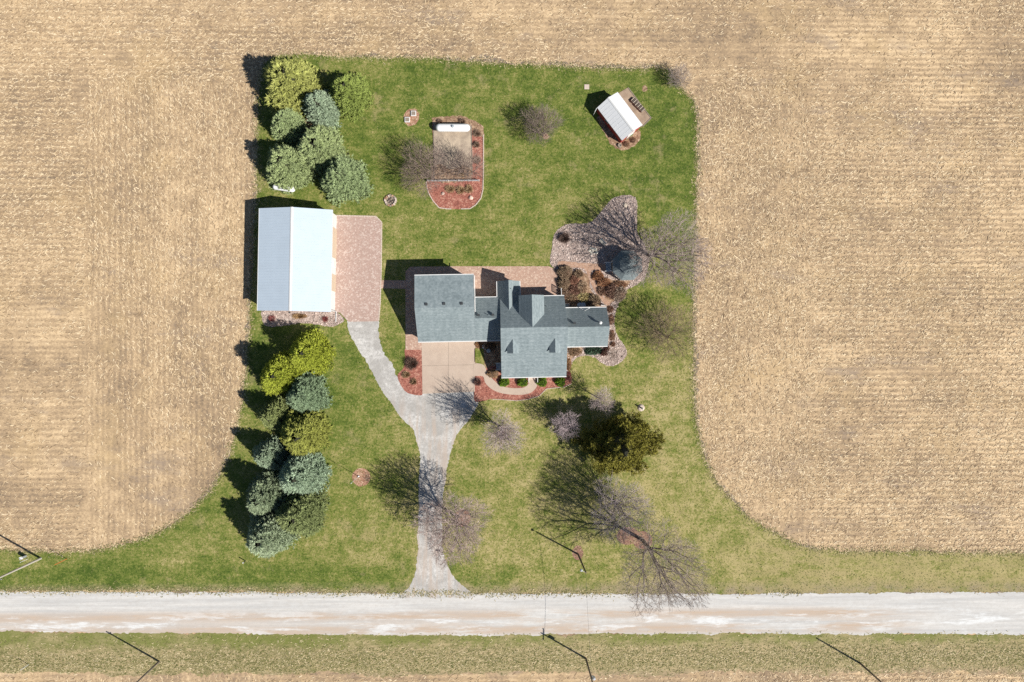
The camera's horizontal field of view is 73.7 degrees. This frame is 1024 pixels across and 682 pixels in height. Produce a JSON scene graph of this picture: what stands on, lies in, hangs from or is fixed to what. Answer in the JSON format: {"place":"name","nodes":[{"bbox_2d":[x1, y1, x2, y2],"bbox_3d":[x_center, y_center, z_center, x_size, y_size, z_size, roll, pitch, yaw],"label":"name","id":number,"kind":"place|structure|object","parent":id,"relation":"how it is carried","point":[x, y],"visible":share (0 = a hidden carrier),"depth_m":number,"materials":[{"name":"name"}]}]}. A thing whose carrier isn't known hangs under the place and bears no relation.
{"place":"outdoors","nodes":[
{"label":"outdoors","id":0,"kind":"place"},
{"bbox_2d":[404,108,418,125],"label":"septic dirt","id":1,"kind":"structure","parent":0,"point":[412,118],"depth_m":119.82,"materials":[{"name":"brown soil"}]},
{"bbox_2d":[347,321,477,597],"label":"driveway","id":2,"kind":"structure","parent":0,"point":[436,422],"depth_m":119.61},
{"bbox_2d":[381,266,559,349],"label":"patio","id":3,"kind":"structure","parent":0,"point":[537,280],"depth_m":119.90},
{"bbox_2d":[474,348,484,363],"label":"court lawn","id":4,"kind":"structure","parent":0,"point":[479,356],"depth_m":119.83,"materials":[{"name":"green plant"}]},
{"bbox_2d":[473,363,536,394],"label":"front walk","id":5,"kind":"structure","parent":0,"point":[490,382],"depth_m":119.86,"materials":[{"name":"beige concrete"}]},
{"bbox_2d":[0,0,1023,681],"bbox_3d":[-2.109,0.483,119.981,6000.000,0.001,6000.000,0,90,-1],"label":"ground","id":6,"kind":"structure","parent":0,"point":[46,314],"depth_m":120.67,"materials":[{"name":"soil"}]},
{"bbox_2d":[335,216,380,321],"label":"barn apron","id":7,"kind":"object","parent":6,"relation":"on","point":[358,270],"visible":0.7,"depth_m":119.53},
{"bbox_2d":[422,341,474,393],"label":"parking pad","id":8,"kind":"object","parent":6,"relation":"on","point":[461,365],"visible":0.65,"depth_m":119.73,"materials":[{"name":"beige concrete"}]},
{"bbox_2d":[428,342,448,392],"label":"pavement joint","id":9,"kind":"object","parent":8,"relation":"on","point":[448,367],"visible":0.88,"depth_m":119.72,"materials":[{"name":"brown concrete"}]},
{"bbox_2d":[0,0,1023,681],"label":"crop residue","id":10,"kind":"object","parent":6,"relation":"on","point":[700,284],"visible":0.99,"depth_m":120.69},
{"bbox_2d":[0,630,1023,679],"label":"verge","id":11,"kind":"structure","parent":6,"relation":"on","point":[230,641],"depth_m":119.72,"materials":[{"name":"green plant"}]},
{"bbox_2d":[585,657,595,681],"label":"utility pole","id":12,"kind":"object","parent":11,"relation":"on","point":[592,677],"visible":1,"depth_m":114.28,"materials":[{"name":"wood"}]},
{"bbox_2d":[67,50,1001,594],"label":"soil margin","id":13,"kind":"object","parent":6,"relation":"on","point":[247,326],"visible":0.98,"depth_m":120.17,"materials":[{"name":"brown soil"}]},
{"bbox_2d":[0,48,1023,601],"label":"margin weeds","id":14,"kind":"object","parent":13,"relation":"on","point":[448,594],"visible":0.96,"depth_m":119.58,"materials":[{"name":"plant"}]},
{"bbox_2d":[0,54,1023,594],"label":"lawn","id":15,"kind":"structure","parent":0,"point":[730,530],"depth_m":119.98,"materials":[{"name":"green plant"}]},
{"bbox_2d":[0,557,41,579],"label":"utility pole","id":16,"kind":"object","parent":15,"relation":"on","point":[29,563],"visible":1,"depth_m":113.61,"materials":[{"name":"wood"}]},
{"bbox_2d":[245,468,287,515],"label":"spruce tree","id":17,"kind":"object","parent":15,"relation":"on","point":[264,494],"visible":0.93,"depth_m":114.22,"materials":[{"name":"green plant"}]},
{"bbox_2d":[252,434,288,470],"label":"spruce tree","id":18,"kind":"object","parent":15,"relation":"on","point":[271,453],"visible":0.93,"depth_m":115.67,"materials":[{"name":"green plant"}]},
{"bbox_2d":[245,511,300,558],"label":"spruce tree","id":19,"kind":"object","parent":15,"relation":"on","point":[267,536],"visible":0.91,"depth_m":114.23,"materials":[{"name":"green plant"}]},
{"bbox_2d":[256,395,293,432],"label":"spruce tree","id":20,"kind":"object","parent":15,"relation":"on","point":[271,413],"visible":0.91,"depth_m":115.53,"materials":[{"name":"green plant"}]},
{"bbox_2d":[260,350,306,396],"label":"spruce tree","id":21,"kind":"object","parent":15,"relation":"on","point":[278,374],"visible":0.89,"depth_m":114.14,"materials":[{"name":"green plant"}]},
{"bbox_2d":[273,184,294,191],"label":"propane tank","id":22,"kind":"object","parent":15,"relation":"on","point":[275,187],"visible":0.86,"depth_m":118.09,"materials":[{"name":"metal"}]},
{"bbox_2d":[270,107,308,146],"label":"spruce tree","id":23,"kind":"object","parent":15,"relation":"on","point":[287,126],"visible":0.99,"depth_m":116.05,"materials":[{"name":"green plant"}]},
{"bbox_2d":[265,142,318,194],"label":"spruce tree","id":24,"kind":"object","parent":15,"relation":"on","point":[287,165],"visible":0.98,"depth_m":115.32,"materials":[{"name":"green plant"}]},
{"bbox_2d":[257,207,336,321],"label":"barn","id":25,"kind":"structure","parent":15,"relation":"on","point":[297,247],"depth_m":114.33,"materials":[{"name":"metal"}]},
{"bbox_2d":[332,274,335,291],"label":"door","id":26,"kind":"structure","parent":25,"relation":"in","point":[333,276],"depth_m":118.09,"materials":[{"name":"concrete"}]},
{"bbox_2d":[332,227,336,258],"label":"door","id":27,"kind":"structure","parent":25,"relation":"in","point":[334,244],"depth_m":117.99,"materials":[{"name":"concrete"}]},
{"bbox_2d":[263,57,330,116],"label":"spruce tree","id":28,"kind":"object","parent":15,"relation":"on","point":[290,83],"visible":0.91,"depth_m":114.30,"materials":[{"name":"green plant"}]},
{"bbox_2d":[274,491,330,537],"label":"spruce tree","id":29,"kind":"object","parent":15,"relation":"on","point":[302,514],"visible":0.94,"depth_m":114.60,"materials":[{"name":"green plant"}]},
{"bbox_2d":[261,311,343,326],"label":"barn bed","id":30,"kind":"object","parent":15,"relation":"on","point":[288,321],"visible":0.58,"depth_m":119.33,"materials":[{"name":"gravel"}]},
{"bbox_2d":[291,313,306,318],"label":"ornamental grass","id":31,"kind":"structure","parent":30,"relation":"on","point":[296,316],"depth_m":119.03,"materials":[{"name":"beige plant"}]},
{"bbox_2d":[277,451,332,495],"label":"spruce tree","id":32,"kind":"object","parent":15,"relation":"on","point":[304,475],"visible":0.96,"depth_m":114.62,"materials":[{"name":"green plant"}]},
{"bbox_2d":[279,407,333,457],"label":"spruce tree","id":33,"kind":"object","parent":15,"relation":"on","point":[306,433],"visible":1,"depth_m":115.01,"materials":[{"name":"green plant"}]},
{"bbox_2d":[285,371,332,416],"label":"spruce tree","id":34,"kind":"object","parent":15,"relation":"on","point":[308,392],"visible":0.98,"depth_m":115.46,"materials":[{"name":"green plant"}]},
{"bbox_2d":[289,327,337,375],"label":"spruce tree","id":35,"kind":"object","parent":15,"relation":"on","point":[310,350],"visible":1,"depth_m":115.02,"materials":[{"name":"green plant"}]},
{"bbox_2d":[301,88,341,129],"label":"spruce tree","id":36,"kind":"object","parent":15,"relation":"on","point":[321,108],"visible":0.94,"depth_m":116.15,"materials":[{"name":"green plant"}]},
{"bbox_2d":[295,125,348,179],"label":"spruce tree","id":37,"kind":"object","parent":15,"relation":"on","point":[320,147],"visible":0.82,"depth_m":114.74,"materials":[{"name":"green plant"}]},
{"bbox_2d":[319,154,373,207],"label":"spruce tree","id":38,"kind":"object","parent":15,"relation":"on","point":[341,179],"visible":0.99,"depth_m":116.18,"materials":[{"name":"green plant"}]},
{"bbox_2d":[328,73,373,122],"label":"spruce tree","id":39,"kind":"object","parent":15,"relation":"on","point":[350,94],"visible":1,"depth_m":116.11,"materials":[{"name":"green plant"}]},
{"bbox_2d":[336,215,381,320],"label":"apron edging","id":40,"kind":"object","parent":15,"relation":"on","point":[381,254],"visible":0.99,"depth_m":119.56,"materials":[{"name":"concrete"}]},
{"bbox_2d":[352,468,369,486],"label":"flagpole bed","id":41,"kind":"object","parent":15,"relation":"on","point":[363,478],"visible":1,"depth_m":119.42,"materials":[{"name":"brown soil"}]},
{"bbox_2d":[384,194,396,206],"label":"fire pit","id":42,"kind":"object","parent":15,"relation":"on","point":[390,201],"visible":1,"depth_m":119.52,"materials":[{"name":"stone"}]},
{"bbox_2d":[398,350,421,394],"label":"drive bed","id":43,"kind":"object","parent":15,"relation":"on","point":[414,389],"visible":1,"depth_m":119.63,"materials":[{"name":"red gravel"}]},
{"bbox_2d":[404,356,418,370],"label":"shrub","id":44,"kind":"object","parent":43,"relation":"on","point":[410,361],"visible":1,"depth_m":119.11,"materials":[{"name":"brown plant"}]},
{"bbox_2d":[397,137,459,197],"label":"bare tree","id":45,"kind":"object","parent":15,"relation":"on","point":[432,170],"visible":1,"depth_m":115.46,"materials":[{"name":"brown plant"}]},
{"bbox_2d":[427,121,482,208],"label":"tank bed","id":46,"kind":"object","parent":15,"relation":"on","point":[452,200],"visible":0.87,"depth_m":119.92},
{"bbox_2d":[434,124,471,178],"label":"tank pad","id":47,"kind":"object","parent":46,"relation":"on","point":[451,142],"visible":0.58,"depth_m":119.88,"materials":[{"name":"concrete"}]},
{"bbox_2d":[432,164,470,182],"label":"garden bed","id":48,"kind":"object","parent":47,"relation":"on","point":[452,176],"visible":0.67,"depth_m":119.84,"materials":[{"name":"brown soil"}]},
{"bbox_2d":[436,124,469,131],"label":"propane tank","id":49,"kind":"object","parent":47,"relation":"on","point":[452,127],"visible":1,"depth_m":118.22,"materials":[{"name":"metal"}]},
{"bbox_2d":[447,143,486,185],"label":"bare tree","id":50,"kind":"object","parent":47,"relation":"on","point":[463,167],"visible":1,"depth_m":115.71,"materials":[{"name":"brown plant"}]},
{"bbox_2d":[432,115,484,136],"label":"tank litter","id":51,"kind":"object","parent":46,"relation":"on","point":[456,120],"visible":0.75,"depth_m":119.96,"materials":[{"name":"brown soil"}]},
{"bbox_2d":[456,186,465,194],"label":"ornamental grass","id":52,"kind":"object","parent":46,"relation":"on","point":[459,188],"depth_m":119.66,"materials":[{"name":"brown plant"}]},
{"bbox_2d":[461,135,483,208],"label":"bed edging","id":53,"kind":"object","parent":46,"relation":"on","point":[483,178],"visible":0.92,"depth_m":119.91,"materials":[{"name":"concrete"}]},
{"bbox_2d":[455,509,469,526],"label":"tree ring","id":54,"kind":"object","parent":15,"relation":"on","point":[464,516],"visible":0.23,"depth_m":119.70,"materials":[{"name":"brown soil"}]},
{"bbox_2d":[408,489,496,571],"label":"bare tree","id":55,"kind":"object","parent":54,"relation":"on","point":[447,519],"visible":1,"depth_m":110.32,"materials":[{"name":"brown plant"}]},
{"bbox_2d":[475,340,500,367],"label":"court bed","id":56,"kind":"object","parent":15,"relation":"on","point":[492,358],"visible":0.5,"depth_m":119.89,"materials":[{"name":"brown soil"}]},
{"bbox_2d":[484,342,495,350],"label":"shrub","id":57,"kind":"object","parent":56,"relation":"on","point":[491,346],"visible":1,"depth_m":119.41,"materials":[{"name":"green plant"}]},
{"bbox_2d":[478,407,526,458],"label":"bare tree","id":58,"kind":"object","parent":15,"relation":"on","point":[501,435],"visible":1,"depth_m":111.81,"materials":[{"name":"brown plant"}]},
{"bbox_2d":[414,274,609,381],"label":"house","id":59,"kind":"structure","parent":15,"relation":"on","point":[536,335],"depth_m":114.63,"materials":[{"name":"grey"}]},
{"bbox_2d":[474,365,571,401],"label":"front bed","id":60,"kind":"object","parent":15,"relation":"on","point":[483,392],"visible":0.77,"depth_m":119.91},
{"bbox_2d":[486,368,498,377],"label":"shrub","id":61,"kind":"object","parent":60,"relation":"on","point":[492,373],"visible":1,"depth_m":119.36,"materials":[{"name":"brown plant"}]},
{"bbox_2d":[498,377,509,386],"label":"boxwood","id":62,"kind":"object","parent":60,"relation":"on","point":[503,382],"visible":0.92,"depth_m":119.26,"materials":[{"name":"green plant"}]},
{"bbox_2d":[517,378,527,386],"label":"boxwood","id":63,"kind":"object","parent":60,"relation":"on","point":[521,382],"visible":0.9,"depth_m":119.30,"materials":[{"name":"green plant"}]},
{"bbox_2d":[536,377,546,386],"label":"boxwood","id":64,"kind":"object","parent":60,"relation":"on","point":[542,381],"visible":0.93,"depth_m":119.33,"materials":[{"name":"green plant"}]},
{"bbox_2d":[554,377,565,387],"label":"boxwood","id":65,"kind":"object","parent":60,"relation":"on","point":[560,381],"visible":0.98,"depth_m":119.41,"materials":[{"name":"green plant"}]},
{"bbox_2d":[548,410,580,442],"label":"bare tree","id":66,"kind":"object","parent":15,"relation":"on","point":[564,422],"visible":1,"depth_m":115.33,"materials":[{"name":"brown plant"}]},
{"bbox_2d":[572,545,582,559],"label":"pole bed","id":67,"kind":"object","parent":15,"relation":"on","point":[575,550],"visible":0.95,"depth_m":120.03,"materials":[{"name":"brown soil"}]},
{"bbox_2d":[550,195,648,365],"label":"rock bed","id":68,"kind":"object","parent":15,"relation":"on","point":[601,245],"visible":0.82,"depth_m":120.31,"materials":[{"name":"grey gravel"}]},
{"bbox_2d":[556,278,570,289],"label":"shrub","id":69,"kind":"object","parent":68,"relation":"on","point":[564,283],"visible":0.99,"depth_m":119.44,"materials":[{"name":"brown plant"}]},
{"bbox_2d":[556,232,571,244],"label":"shrub","id":70,"kind":"object","parent":68,"relation":"on","point":[565,237],"visible":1,"depth_m":119.69,"materials":[{"name":"brown plant"}]},
{"bbox_2d":[558,288,570,298],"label":"shrub","id":71,"kind":"object","parent":68,"relation":"on","point":[566,293],"visible":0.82,"depth_m":119.59,"materials":[{"name":"brown plant"}]},
{"bbox_2d":[556,265,573,278],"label":"shrub","id":72,"kind":"object","parent":68,"relation":"on","point":[565,272],"visible":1,"depth_m":119.33,"materials":[{"name":"brown plant"}]},
{"bbox_2d":[567,294,578,303],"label":"shrub","id":73,"kind":"object","parent":68,"relation":"on","point":[572,298],"visible":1,"depth_m":119.81,"materials":[{"name":"brown plant"}]},
{"bbox_2d":[569,284,579,294],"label":"shrub","id":74,"kind":"object","parent":68,"relation":"on","point":[574,289],"visible":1,"depth_m":119.70,"materials":[{"name":"brown plant"}]},
{"bbox_2d":[569,276,579,284],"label":"shrub","id":75,"kind":"object","parent":68,"relation":"on","point":[573,280],"visible":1,"depth_m":119.67,"materials":[{"name":"brown plant"}]},
{"bbox_2d":[568,347,581,355],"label":"shrub","id":76,"kind":"object","parent":68,"relation":"on","point":[574,351],"visible":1,"depth_m":119.71,"materials":[{"name":"brown plant"}]},
{"bbox_2d":[573,269,583,277],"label":"shrub","id":77,"kind":"object","parent":68,"relation":"on","point":[578,273],"visible":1,"depth_m":119.76,"materials":[{"name":"brown plant"}]},
{"bbox_2d":[577,280,587,293],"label":"shrub","id":78,"kind":"object","parent":68,"relation":"on","point":[582,286],"visible":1,"depth_m":119.72,"materials":[{"name":"brown plant"}]},
{"bbox_2d":[577,293,590,303],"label":"shrub","id":79,"kind":"object","parent":68,"relation":"on","point":[583,298],"visible":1,"depth_m":119.79,"materials":[{"name":"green plant"}]},
{"bbox_2d":[584,347,601,355],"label":"juniper","id":80,"kind":"object","parent":68,"relation":"on","point":[590,351],"visible":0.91,"depth_m":119.61,"materials":[{"name":"green plant"}]},
{"bbox_2d":[559,273,629,306],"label":"garden litter","id":81,"kind":"object","parent":68,"relation":"on","point":[585,277],"visible":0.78,"depth_m":120.24,"materials":[{"name":"brown soil"}]},
{"bbox_2d":[587,294,601,306],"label":"shrub","id":82,"kind":"object","parent":68,"relation":"on","point":[594,300],"visible":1,"depth_m":119.57,"materials":[{"name":"brown plant"}]},
{"bbox_2d":[591,270,603,279],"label":"shrub","id":83,"kind":"object","parent":68,"relation":"on","point":[598,275],"visible":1,"depth_m":119.78,"materials":[{"name":"brown plant"}]},
{"bbox_2d":[597,286,606,295],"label":"shrub","id":84,"kind":"object","parent":68,"relation":"on","point":[601,291],"visible":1,"depth_m":119.92,"materials":[{"name":"brown plant"}]},
{"bbox_2d":[596,277,610,287],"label":"shrub","id":85,"kind":"object","parent":68,"relation":"on","point":[603,282],"visible":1,"depth_m":119.75,"materials":[{"name":"brown plant"}]},
{"bbox_2d":[606,283,617,297],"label":"shrub","id":86,"kind":"object","parent":68,"relation":"on","point":[611,290],"visible":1,"depth_m":119.51,"materials":[{"name":"brown plant"}]},
{"bbox_2d":[612,286,627,301],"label":"shrub","id":87,"kind":"object","parent":68,"relation":"on","point":[621,293],"visible":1,"depth_m":119.62,"materials":[{"name":"brown plant"}]},
{"bbox_2d":[614,280,626,286],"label":"shrub","id":88,"kind":"object","parent":68,"relation":"on","point":[618,283],"visible":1,"depth_m":119.95,"materials":[{"name":"brown plant"}]},
{"bbox_2d":[604,251,641,280],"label":"gazebo","id":89,"kind":"object","parent":68,"relation":"on","point":[620,266],"visible":0.88,"depth_m":117.47,"materials":[{"name":"grey"}]},
{"bbox_2d":[587,387,616,414],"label":"bare tree","id":90,"kind":"object","parent":15,"relation":"on","point":[600,397],"visible":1,"depth_m":115.35,"materials":[{"name":"brown plant"}]},
{"bbox_2d":[570,409,665,476],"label":"pine tree","id":91,"kind":"object","parent":15,"relation":"on","point":[617,445],"visible":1,"depth_m":114.31,"materials":[{"name":"green plant"}]},
{"bbox_2d":[597,92,641,142],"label":"shed","id":92,"kind":"structure","parent":15,"relation":"on","point":[619,118],"depth_m":117.78,"materials":[{"name":"white metal"}]},
{"bbox_2d":[590,473,656,548],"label":"bare tree","id":93,"kind":"object","parent":15,"relation":"on","point":[615,502],"visible":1,"depth_m":112.62,"materials":[{"name":"brown plant"}]},
{"bbox_2d":[617,527,636,544],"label":"tree ring","id":94,"kind":"object","parent":15,"relation":"on","point":[627,541],"visible":0.57,"depth_m":120.19,"materials":[{"name":"brown soil"}]},
{"bbox_2d":[619,88,649,125],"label":"shed pad","id":95,"kind":"object","parent":15,"relation":"on","point":[626,95],"visible":0.68,"depth_m":120.48,"materials":[{"name":"concrete"}]},
{"bbox_2d":[630,97,644,111],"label":"woodpile","id":96,"kind":"object","parent":95,"relation":"on","point":[637,105],"visible":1,"depth_m":120.05,"materials":[{"name":"brown wood"}]},
{"bbox_2d":[633,531,651,548],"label":"tree ring","id":97,"kind":"object","parent":15,"relation":"on","point":[636,544],"visible":0.68,"depth_m":120.23,"materials":[{"name":"brown soil"}]},
{"bbox_2d":[614,514,712,620],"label":"bare tree","id":98,"kind":"object","parent":97,"relation":"on","point":[657,564],"visible":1,"depth_m":106.51,"materials":[{"name":"brown plant"}]},
{"bbox_2d":[633,303,705,364],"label":"bare tree","id":99,"kind":"object","parent":15,"relation":"on","point":[674,329],"visible":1,"depth_m":116.35,"materials":[{"name":"brown plant"}]},
{"bbox_2d":[629,207,715,298],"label":"bare tree","id":100,"kind":"object","parent":15,"relation":"on","point":[651,254],"visible":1,"depth_m":110.73,"materials":[{"name":"brown plant"}]},
{"bbox_2d":[667,61,692,88],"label":"bare tree","id":101,"kind":"object","parent":15,"relation":"on","point":[675,81],"visible":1,"depth_m":118.51,"materials":[{"name":"brown plant"}]},
{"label":"tree ring","id":102,"kind":"structure","parent":15,"relation":"on","visible":0},
{"bbox_2d":[517,102,562,146],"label":"bare tree","id":103,"kind":"object","parent":102,"relation":"on","point":[531,119],"visible":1,"depth_m":116.78,"materials":[{"name":"brown plant"}]},
{"bbox_2d":[0,590,1023,636],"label":"road","id":104,"kind":"structure","parent":0,"point":[857,613],"depth_m":119.77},
{"bbox_2d":[558,261,610,305],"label":"brick path","id":105,"kind":"structure","parent":0,"point":[588,267],"depth_m":120.23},
{"bbox_2d":[597,116,640,149],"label":"garden bed","id":106,"kind":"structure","parent":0,"point":[612,139],"depth_m":120.44,"materials":[{"name":"brown soil"}]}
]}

